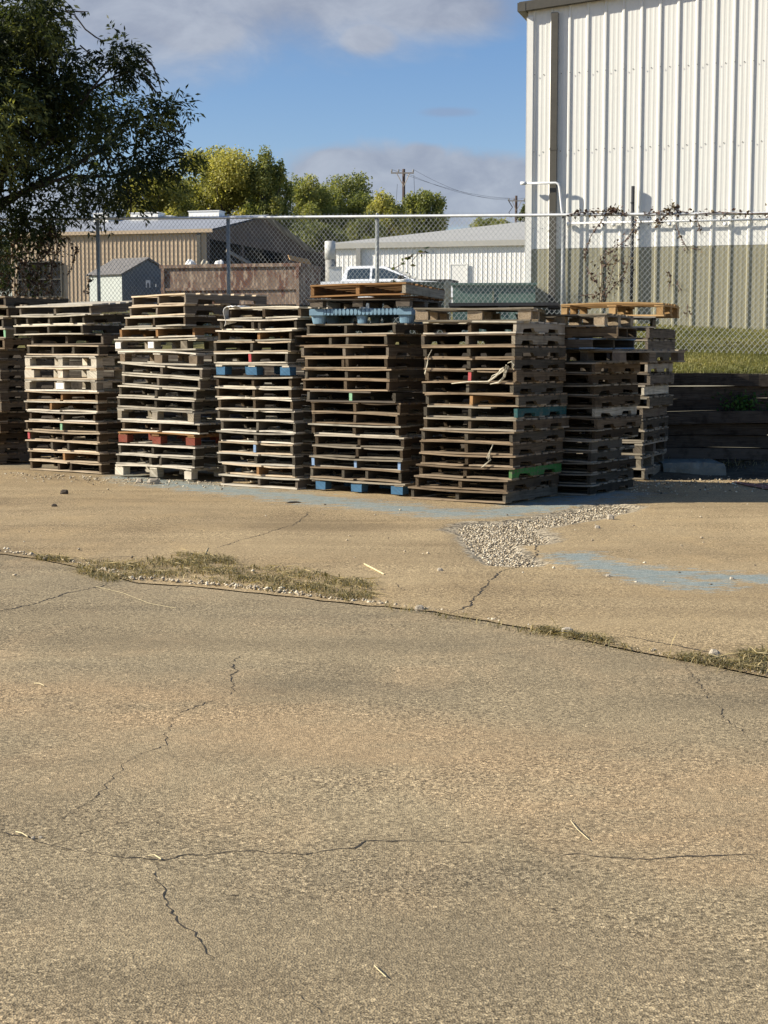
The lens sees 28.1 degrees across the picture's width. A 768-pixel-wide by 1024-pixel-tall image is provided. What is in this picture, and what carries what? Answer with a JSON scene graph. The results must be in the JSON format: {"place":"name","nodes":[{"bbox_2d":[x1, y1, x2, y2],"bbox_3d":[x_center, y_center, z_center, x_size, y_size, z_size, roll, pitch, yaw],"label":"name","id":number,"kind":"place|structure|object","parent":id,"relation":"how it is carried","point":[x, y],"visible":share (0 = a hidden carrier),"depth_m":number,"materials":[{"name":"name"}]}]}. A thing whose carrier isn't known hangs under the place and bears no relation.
{"place":"outdoors","nodes":[
{"label":"outdoors","id":0,"kind":"place"},
{"bbox_2d":[24,355,149,367],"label":"wooden pallet","id":1,"kind":"object","parent":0,"point":[92,361],"visible":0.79,"depth_m":20.18,"materials":[{"name":"grey wood"}]},
{"bbox_2d":[26,345,162,355],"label":"wooden pallet","id":2,"kind":"object","parent":1,"relation":"on","point":[102,350],"visible":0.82,"depth_m":20.13,"materials":[{"name":"beige wood"}]},
{"bbox_2d":[31,334,165,344],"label":"wooden pallet","id":3,"kind":"object","parent":2,"relation":"on","point":[89,339],"visible":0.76,"depth_m":20.26,"materials":[{"name":"brown wood"}]},
{"bbox_2d":[13,324,141,334],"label":"wooden pallet","id":4,"kind":"object","parent":3,"relation":"on","point":[72,329],"visible":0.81,"depth_m":20.20,"materials":[{"name":"brown wood"}]},
{"bbox_2d":[11,313,147,324],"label":"wooden pallet","id":5,"kind":"object","parent":4,"relation":"on","point":[81,319],"visible":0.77,"depth_m":20.17,"materials":[{"name":"brown wood"}]},
{"bbox_2d":[16,301,153,315],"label":"wooden pallet","id":6,"kind":"object","parent":5,"relation":"on","point":[92,307],"visible":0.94,"depth_m":20.15,"materials":[{"name":"grey wood"}]},
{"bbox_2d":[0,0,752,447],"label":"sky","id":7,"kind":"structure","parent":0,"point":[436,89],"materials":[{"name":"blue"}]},
{"bbox_2d":[0,555,767,1023],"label":"pavement","id":8,"kind":"structure","parent":0,"point":[342,729],"depth_m":5.12,"materials":[{"name":"concrete"}]},
{"bbox_2d":[0,456,767,676],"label":"concrete apron","id":9,"kind":"object","parent":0,"point":[577,589],"visible":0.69,"depth_m":12.49,"materials":[{"name":"beige concrete"}]},
{"bbox_2d":[115,462,250,479],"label":"wooden pallet","id":10,"kind":"object","parent":9,"relation":"on","point":[157,471],"visible":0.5,"depth_m":19.06,"materials":[{"name":"brown wood"}]},
{"bbox_2d":[116,450,250,467],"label":"wooden pallet","id":11,"kind":"object","parent":10,"relation":"on","point":[201,462],"visible":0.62,"depth_m":19.07,"materials":[{"name":"grey wood"}]},
{"bbox_2d":[118,440,247,457],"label":"wooden pallet","id":12,"kind":"object","parent":11,"relation":"on","point":[181,447],"visible":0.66,"depth_m":19.15,"materials":[{"name":"grey wood"}]},
{"bbox_2d":[118,429,246,445],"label":"wooden pallet","id":13,"kind":"object","parent":12,"relation":"on","point":[161,438],"visible":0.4,"depth_m":18.98,"materials":[{"name":"red wood"}]},
{"bbox_2d":[121,417,244,433],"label":"wooden pallet","id":14,"kind":"object","parent":13,"relation":"on","point":[204,427],"visible":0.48,"depth_m":19.05,"materials":[{"name":"grey wood"}]},
{"bbox_2d":[117,406,253,423],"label":"wooden pallet","id":15,"kind":"object","parent":14,"relation":"on","point":[190,416],"visible":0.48,"depth_m":18.99,"materials":[{"name":"grey wood"}]},
{"bbox_2d":[117,395,246,410],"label":"wooden pallet","id":16,"kind":"object","parent":15,"relation":"on","point":[180,404],"visible":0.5,"depth_m":19.07,"materials":[{"name":"brown wood"}]},
{"bbox_2d":[118,385,244,399],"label":"wooden pallet","id":17,"kind":"object","parent":16,"relation":"on","point":[183,393],"visible":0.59,"depth_m":19.04,"materials":[{"name":"brown wood"}]},
{"bbox_2d":[122,373,264,388],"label":"wooden pallet","id":18,"kind":"object","parent":17,"relation":"on","point":[164,381],"visible":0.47,"depth_m":19.01,"materials":[{"name":"brown wood"}]},
{"bbox_2d":[121,362,264,378],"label":"wooden pallet","id":19,"kind":"object","parent":18,"relation":"on","point":[206,372],"visible":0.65,"depth_m":18.99,"materials":[{"name":"brown wood"}]},
{"bbox_2d":[118,351,232,365],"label":"wooden pallet","id":20,"kind":"object","parent":19,"relation":"on","point":[184,358],"visible":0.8,"depth_m":18.89,"materials":[{"name":"grey wood"}]},
{"bbox_2d":[114,337,241,350],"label":"wooden pallet","id":21,"kind":"object","parent":20,"relation":"on","point":[182,344],"visible":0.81,"depth_m":18.96,"materials":[{"name":"brown wood"}]},
{"bbox_2d":[118,326,242,338],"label":"wooden pallet","id":22,"kind":"object","parent":21,"relation":"on","point":[163,332],"visible":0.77,"depth_m":18.99,"materials":[{"name":"brown wood"}]},
{"bbox_2d":[124,315,249,327],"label":"wooden pallet","id":23,"kind":"object","parent":22,"relation":"on","point":[179,320],"visible":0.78,"depth_m":18.85,"materials":[{"name":"grey wood"}]},
{"bbox_2d":[129,304,257,316],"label":"wooden pallet","id":24,"kind":"object","parent":23,"relation":"on","point":[182,309],"visible":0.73,"depth_m":18.77,"materials":[{"name":"beige wood"}]},
{"bbox_2d":[131,293,266,305],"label":"wooden pallet","id":25,"kind":"object","parent":24,"relation":"on","point":[199,298],"visible":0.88,"depth_m":18.75,"materials":[{"name":"beige wood"}]},
{"bbox_2d":[218,471,343,489],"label":"wooden pallet","id":26,"kind":"object","parent":9,"relation":"on","point":[299,483],"visible":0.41,"depth_m":17.90,"materials":[{"name":"brown wood"}]},
{"bbox_2d":[222,459,338,477],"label":"wooden pallet","id":27,"kind":"object","parent":26,"relation":"on","point":[295,472],"visible":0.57,"depth_m":17.92,"materials":[{"name":"beige wood"}]},
{"bbox_2d":[217,448,353,466],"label":"wooden pallet","id":28,"kind":"object","parent":27,"relation":"on","point":[294,460],"visible":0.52,"depth_m":17.95,"materials":[{"name":"grey wood"}]},
{"bbox_2d":[218,439,341,454],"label":"wooden pallet","id":29,"kind":"object","parent":28,"relation":"on","point":[260,448],"visible":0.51,"depth_m":17.91,"materials":[{"name":"beige wood"}]},
{"bbox_2d":[216,427,338,443],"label":"wooden pallet","id":30,"kind":"object","parent":29,"relation":"on","point":[277,437],"visible":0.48,"depth_m":17.93,"materials":[{"name":"grey wood"}]},
{"bbox_2d":[220,418,340,433],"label":"wooden pallet","id":31,"kind":"object","parent":30,"relation":"on","point":[285,427],"visible":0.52,"depth_m":17.91,"materials":[{"name":"grey wood"}]},
{"bbox_2d":[216,408,338,421],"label":"wooden pallet","id":32,"kind":"object","parent":31,"relation":"on","point":[280,415],"visible":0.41,"depth_m":17.89,"materials":[{"name":"brown wood"}]},
{"bbox_2d":[217,397,348,410],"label":"wooden pallet","id":33,"kind":"object","parent":32,"relation":"on","point":[252,403],"visible":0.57,"depth_m":17.90,"materials":[{"name":"brown wood"}]},
{"bbox_2d":[215,387,330,398],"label":"wooden pallet","id":34,"kind":"object","parent":33,"relation":"on","point":[276,393],"visible":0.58,"depth_m":17.90,"materials":[{"name":"brown wood"}]},
{"bbox_2d":[214,375,332,387],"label":"wooden pallet","id":35,"kind":"object","parent":34,"relation":"on","point":[282,381],"visible":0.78,"depth_m":17.92,"materials":[{"name":"brown wood"}]},
{"bbox_2d":[310,475,454,494],"bbox_3d":[0.047,-0.333,17.430,1.342,0.128,1.177,4,7,37],"label":"wooden pallet","id":36,"kind":"object","parent":9,"relation":"on","point":[362,486],"visible":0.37,"depth_m":17.00,"materials":[{"name":"blue wood"}]},
{"bbox_2d":[310,462,458,482],"bbox_3d":[0.011,-0.466,17.455,1.283,0.136,1.176,4,7,36],"label":"wooden pallet","id":37,"kind":"object","parent":36,"relation":"on","point":[346,473],"visible":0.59,"depth_m":17.13,"materials":[{"name":"brown wood"}]},
{"bbox_2d":[309,454,459,470],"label":"wooden pallet","id":38,"kind":"object","parent":37,"relation":"on","point":[403,465],"visible":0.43,"depth_m":17.15,"materials":[{"name":"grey wood"}]},
{"bbox_2d":[312,443,460,459],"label":"wooden pallet","id":39,"kind":"object","parent":38,"relation":"on","point":[364,452],"visible":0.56,"depth_m":17.10,"materials":[{"name":"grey wood"}]},
{"bbox_2d":[314,431,462,448],"bbox_3d":[0.054,-0.825,17.384,1.249,0.130,1.188,4,7,36],"label":"wooden pallet","id":40,"kind":"object","parent":39,"relation":"on","point":[409,441],"visible":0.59,"depth_m":17.10,"materials":[{"name":"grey wood"}]},
{"bbox_2d":[308,421,448,436],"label":"wooden pallet","id":41,"kind":"object","parent":40,"relation":"on","point":[361,429],"visible":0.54,"depth_m":17.10,"materials":[{"name":"brown wood"}]},
{"bbox_2d":[312,410,446,425],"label":"wooden pallet","id":42,"kind":"object","parent":41,"relation":"on","point":[377,419],"visible":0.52,"depth_m":17.13,"materials":[{"name":"brown wood"}]},
{"bbox_2d":[311,401,448,414],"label":"wooden pallet","id":43,"kind":"object","parent":42,"relation":"on","point":[405,407],"visible":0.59,"depth_m":17.07,"materials":[{"name":"brown wood"}]},
{"bbox_2d":[306,390,446,402],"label":"wooden pallet","id":44,"kind":"object","parent":43,"relation":"on","point":[400,396],"visible":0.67,"depth_m":17.13,"materials":[{"name":"brown wood"}]},
{"bbox_2d":[302,379,444,390],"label":"wooden pallet","id":45,"kind":"object","parent":44,"relation":"on","point":[365,385],"visible":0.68,"depth_m":17.13,"materials":[{"name":"brown wood"}]},
{"bbox_2d":[302,368,443,379],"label":"wooden pallet","id":46,"kind":"object","parent":45,"relation":"on","point":[386,374],"visible":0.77,"depth_m":17.06,"materials":[{"name":"brown wood"}]},
{"bbox_2d":[304,357,444,368],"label":"wooden pallet","id":47,"kind":"object","parent":46,"relation":"on","point":[378,362],"visible":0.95,"depth_m":17.08,"materials":[{"name":"brown wood"}]},
{"bbox_2d":[301,346,443,356],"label":"wooden pallet","id":48,"kind":"object","parent":47,"relation":"on","point":[368,351],"visible":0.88,"depth_m":17.13,"materials":[{"name":"brown wood"}]},
{"bbox_2d":[294,334,441,345],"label":"wooden pallet","id":49,"kind":"object","parent":48,"relation":"on","point":[369,340],"visible":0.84,"depth_m":17.06,"materials":[{"name":"brown wood"}]},
{"bbox_2d":[306,323,447,334],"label":"wooden pallet","id":50,"kind":"object","parent":49,"relation":"on","point":[371,329],"visible":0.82,"depth_m":17.04,"materials":[{"name":"brown wood"}]},
{"bbox_2d":[309,308,423,323],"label":"plastic pallet","id":51,"kind":"object","parent":50,"relation":"on","point":[361,315],"visible":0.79,"depth_m":16.98,"materials":[{"name":"blue plastic"}]},
{"bbox_2d":[306,298,441,308],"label":"wooden pallet","id":52,"kind":"object","parent":51,"relation":"on","point":[373,303],"visible":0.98,"depth_m":17.10,"materials":[{"name":"brown wood"}]},
{"bbox_2d":[310,282,444,300],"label":"wooden pallet","id":53,"kind":"object","parent":52,"relation":"on","point":[392,290],"visible":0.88,"depth_m":17.05,"materials":[{"name":"orange wood"}]},
{"bbox_2d":[16,550,767,677],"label":"weeds","id":54,"kind":"object","parent":9,"relation":"on","point":[747,657],"visible":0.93,"depth_m":10.37,"materials":[{"name":"green plant"}]},
{"bbox_2d":[408,481,558,503],"bbox_3d":[1.087,-0.223,16.545,1.215,0.131,1.187,4,7,34],"label":"wooden pallet","id":55,"kind":"object","parent":9,"relation":"on","point":[515,494],"visible":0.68,"depth_m":16.26,"materials":[{"name":"brown wood"}]},
{"bbox_2d":[414,470,558,491],"bbox_3d":[1.121,-0.345,16.509,1.141,0.130,1.187,4,7,34],"label":"wooden pallet","id":56,"kind":"object","parent":55,"relation":"on","point":[528,482],"visible":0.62,"depth_m":16.24,"materials":[{"name":"brown wood"}]},
{"bbox_2d":[416,461,560,479],"bbox_3d":[1.151,-0.466,16.475,1.178,0.130,1.184,4,7,32],"label":"wooden pallet","id":57,"kind":"object","parent":56,"relation":"on","point":[468,471],"visible":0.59,"depth_m":16.18,"materials":[{"name":"brown wood"}]},
{"bbox_2d":[419,448,563,467],"bbox_3d":[1.173,-0.589,16.450,1.148,0.131,1.185,4,7,33],"label":"wooden pallet","id":58,"kind":"object","parent":57,"relation":"on","point":[513,461],"visible":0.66,"depth_m":16.20,"materials":[{"name":"brown wood"}]},
{"bbox_2d":[420,438,562,454],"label":"wooden pallet","id":59,"kind":"object","parent":58,"relation":"on","point":[470,447],"visible":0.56,"depth_m":16.20,"materials":[{"name":"brown wood"}]},
{"bbox_2d":[420,425,564,443],"bbox_3d":[1.178,-0.836,16.417,1.139,0.130,1.180,4,7,34],"label":"wooden pallet","id":60,"kind":"object","parent":59,"relation":"on","point":[535,435],"visible":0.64,"depth_m":16.16,"materials":[{"name":"brown wood"}]},
{"bbox_2d":[423,415,568,431],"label":"wooden pallet","id":61,"kind":"object","parent":60,"relation":"on","point":[540,423],"visible":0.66,"depth_m":16.16,"materials":[{"name":"brown wood"}]},
{"bbox_2d":[424,403,566,418],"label":"wooden pallet","id":62,"kind":"object","parent":61,"relation":"on","point":[498,412],"visible":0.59,"depth_m":16.21,"materials":[{"name":"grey wood"}]},
{"bbox_2d":[425,392,567,406],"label":"wooden pallet","id":63,"kind":"object","parent":62,"relation":"on","point":[479,399],"visible":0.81,"depth_m":16.18,"materials":[{"name":"brown wood"}]},
{"bbox_2d":[422,381,562,393],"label":"wooden pallet","id":64,"kind":"object","parent":63,"relation":"on","point":[497,388],"visible":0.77,"depth_m":16.19,"materials":[{"name":"brown wood"}]},
{"bbox_2d":[425,370,565,381],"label":"wooden pallet","id":65,"kind":"object","parent":64,"relation":"on","point":[516,375],"visible":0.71,"depth_m":16.15,"materials":[{"name":"brown wood"}]},
{"bbox_2d":[424,358,565,369],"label":"wooden pallet","id":66,"kind":"object","parent":65,"relation":"on","point":[493,363],"visible":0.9,"depth_m":16.14,"materials":[{"name":"brown wood"}]},
{"bbox_2d":[422,345,566,357],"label":"wooden pallet","id":67,"kind":"object","parent":66,"relation":"on","point":[495,351],"visible":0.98,"depth_m":16.11,"materials":[{"name":"brown wood"}]},
{"bbox_2d":[421,333,564,345],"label":"wooden pallet","id":68,"kind":"object","parent":67,"relation":"on","point":[515,339],"visible":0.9,"depth_m":16.12,"materials":[{"name":"brown wood"}]},
{"bbox_2d":[423,321,565,334],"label":"wooden pallet","id":69,"kind":"object","parent":68,"relation":"on","point":[473,327],"visible":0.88,"depth_m":16.10,"materials":[{"name":"brown wood"}]},
{"bbox_2d":[414,307,545,321],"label":"wooden pallet","id":70,"kind":"object","parent":69,"relation":"on","point":[531,314],"visible":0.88,"depth_m":15.91,"materials":[{"name":"brown wood"}]},
{"bbox_2d":[648,460,767,480],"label":"soil bank","id":71,"kind":"structure","parent":9,"relation":"on","point":[748,472],"depth_m":19.28,"materials":[{"name":"brown soil"}]},
{"bbox_2d":[1,306,767,373],"bbox_3d":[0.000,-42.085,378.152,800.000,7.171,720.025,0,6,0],"label":"terrain","id":72,"kind":"structure","parent":0,"point":[168,345],"depth_m":24.53,"materials":[{"name":"green plant"}]},
{"bbox_2d":[0,0,212,272],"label":"ash tree","id":73,"kind":"object","parent":72,"relation":"on","point":[41,99],"visible":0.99,"depth_m":26.00,"materials":[{"name":"green plant"}]},
{"bbox_2d":[85,257,160,303],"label":"garden shed","id":74,"kind":"structure","parent":72,"relation":"on","point":[133,277],"depth_m":57.81,"materials":[{"name":"grey"}]},
{"bbox_2d":[116,169,200,216],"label":"broadleaf tree","id":75,"kind":"object","parent":72,"relation":"on","point":[173,202],"visible":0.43,"depth_m":91.77,"materials":[{"name":"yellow plant"}]},
{"bbox_2d":[4,215,335,305],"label":"warehouse","id":76,"kind":"structure","parent":72,"relation":"on","point":[185,247],"depth_m":71.05,"materials":[{"name":"beige paint"}]},
{"bbox_2d":[177,144,294,215],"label":"broadleaf tree","id":77,"kind":"object","parent":72,"relation":"on","point":[222,186],"visible":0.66,"depth_m":96.67,"materials":[{"name":"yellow plant"}]},
{"bbox_2d":[159,263,322,305],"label":"skip","id":78,"kind":"object","parent":72,"relation":"on","point":[304,276],"visible":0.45,"depth_m":53.71,"materials":[{"name":"paint"}]},
{"bbox_2d":[243,144,296,228],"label":"broadleaf tree","id":79,"kind":"object","parent":72,"relation":"on","point":[266,176],"visible":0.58,"depth_m":95.64,"materials":[{"name":"green plant"}]},
{"bbox_2d":[286,173,341,231],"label":"broadleaf tree","id":80,"kind":"object","parent":72,"relation":"on","point":[305,191],"visible":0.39,"depth_m":103.78,"materials":[{"name":"green plant"}]},
{"bbox_2d":[322,168,394,240],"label":"broadleaf tree","id":81,"kind":"object","parent":72,"relation":"on","point":[357,200],"visible":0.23,"depth_m":109.36,"materials":[{"name":"green plant"}]},
{"bbox_2d":[0,209,767,353],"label":"chain link fence","id":82,"kind":"object","parent":72,"relation":"on","point":[563,214],"visible":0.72,"depth_m":23.84,"materials":[{"name":"metal"}]},
{"bbox_2d":[0,211,70,297],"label":"vine","id":83,"kind":"object","parent":82,"relation":"attached to","point":[51,262],"visible":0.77,"depth_m":26.80,"materials":[{"name":"green plant"}]},
{"bbox_2d":[365,187,412,237],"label":"broadleaf tree","id":84,"kind":"object","parent":72,"relation":"on","point":[380,205],"visible":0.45,"depth_m":101.83,"materials":[{"name":"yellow plant"}]},
{"bbox_2d":[399,188,449,233],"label":"broadleaf tree","id":85,"kind":"object","parent":72,"relation":"on","point":[421,203],"visible":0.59,"depth_m":113.33,"materials":[{"name":"green plant"}]},
{"bbox_2d":[335,222,524,307],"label":"cream building","id":86,"kind":"structure","parent":72,"relation":"on","point":[492,265],"depth_m":64.21,"materials":[{"name":"white metal"}]},
{"bbox_2d":[451,283,536,331],"bbox_3d":[1.865,-3.416,26.078,1.419,0.899,1.560,0,6,4],"label":"utility box","id":87,"kind":"object","parent":72,"relation":"on","point":[503,289],"visible":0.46,"depth_m":25.32,"materials":[{"name":"green paint"}]},
{"bbox_2d":[517,0,767,329],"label":"metal shed","id":88,"kind":"structure","parent":72,"relation":"on","point":[659,105],"depth_m":25.95,"materials":[{"name":"white metal"}]},
{"bbox_2d":[568,323,767,373],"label":"bank grass","id":89,"kind":"structure","parent":72,"relation":"on","point":[733,361],"depth_m":22.68,"materials":[{"name":"green plant"}]},
{"bbox_2d":[458,505,626,566],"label":"loose gravel","id":90,"kind":"structure","parent":0,"point":[500,558],"depth_m":13.25,"materials":[{"name":"grey gravel"}]},
{"bbox_2d":[505,373,637,384],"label":"wooden pallet","id":91,"kind":"object","parent":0,"point":[593,379],"visible":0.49,"depth_m":17.05,"materials":[{"name":"brown wood"}]},
{"bbox_2d":[506,362,639,373],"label":"wooden pallet","id":92,"kind":"object","parent":91,"relation":"on","point":[596,368],"visible":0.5,"depth_m":17.07,"materials":[{"name":"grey wood"}]},
{"bbox_2d":[550,349,686,362],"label":"wooden pallet","id":93,"kind":"object","parent":92,"relation":"on","point":[619,355],"visible":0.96,"depth_m":16.73,"materials":[{"name":"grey wood"}]},
{"bbox_2d":[502,338,635,348],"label":"wooden pallet","id":94,"kind":"object","parent":93,"relation":"on","point":[595,343],"visible":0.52,"depth_m":16.93,"materials":[{"name":"brown wood"}]},
{"bbox_2d":[523,327,636,337],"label":"wooden pallet","id":95,"kind":"object","parent":94,"relation":"on","point":[604,332],"visible":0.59,"depth_m":16.57,"materials":[{"name":"brown wood"}]},
{"bbox_2d":[515,313,633,327],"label":"wooden pallet","id":96,"kind":"object","parent":95,"relation":"on","point":[598,320],"visible":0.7,"depth_m":16.86,"materials":[{"name":"grey wood"}]},
{"bbox_2d":[563,352,670,360],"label":"wooden pallet","id":97,"kind":"object","parent":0,"point":[661,355],"visible":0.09,"depth_m":19.17,"materials":[{"name":"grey wood"}]},
{"bbox_2d":[635,339,675,348],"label":"wooden pallet","id":98,"kind":"object","parent":97,"relation":"on","point":[658,344],"visible":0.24,"depth_m":19.00,"materials":[{"name":"grey wood"}]},
{"bbox_2d":[586,328,675,339],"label":"wooden pallet","id":99,"kind":"object","parent":98,"relation":"on","point":[661,334],"visible":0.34,"depth_m":19.00,"materials":[{"name":"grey wood"}]},
{"bbox_2d":[568,316,656,327],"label":"wooden pallet","id":100,"kind":"object","parent":99,"relation":"on","point":[652,319],"visible":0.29,"depth_m":18.59,"materials":[{"name":"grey wood"}]},
{"bbox_2d":[561,302,679,317],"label":"wooden pallet","id":101,"kind":"object","parent":100,"relation":"on","point":[665,310],"visible":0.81,"depth_m":18.98,"materials":[{"name":"orange wood"}]},
{"label":"ground","id":102,"kind":"structure","parent":0,"visible":0},
{"bbox_2d":[13,349,767,471],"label":"retaining wall","id":103,"kind":"structure","parent":102,"relation":"on","point":[720,435],"depth_m":20.18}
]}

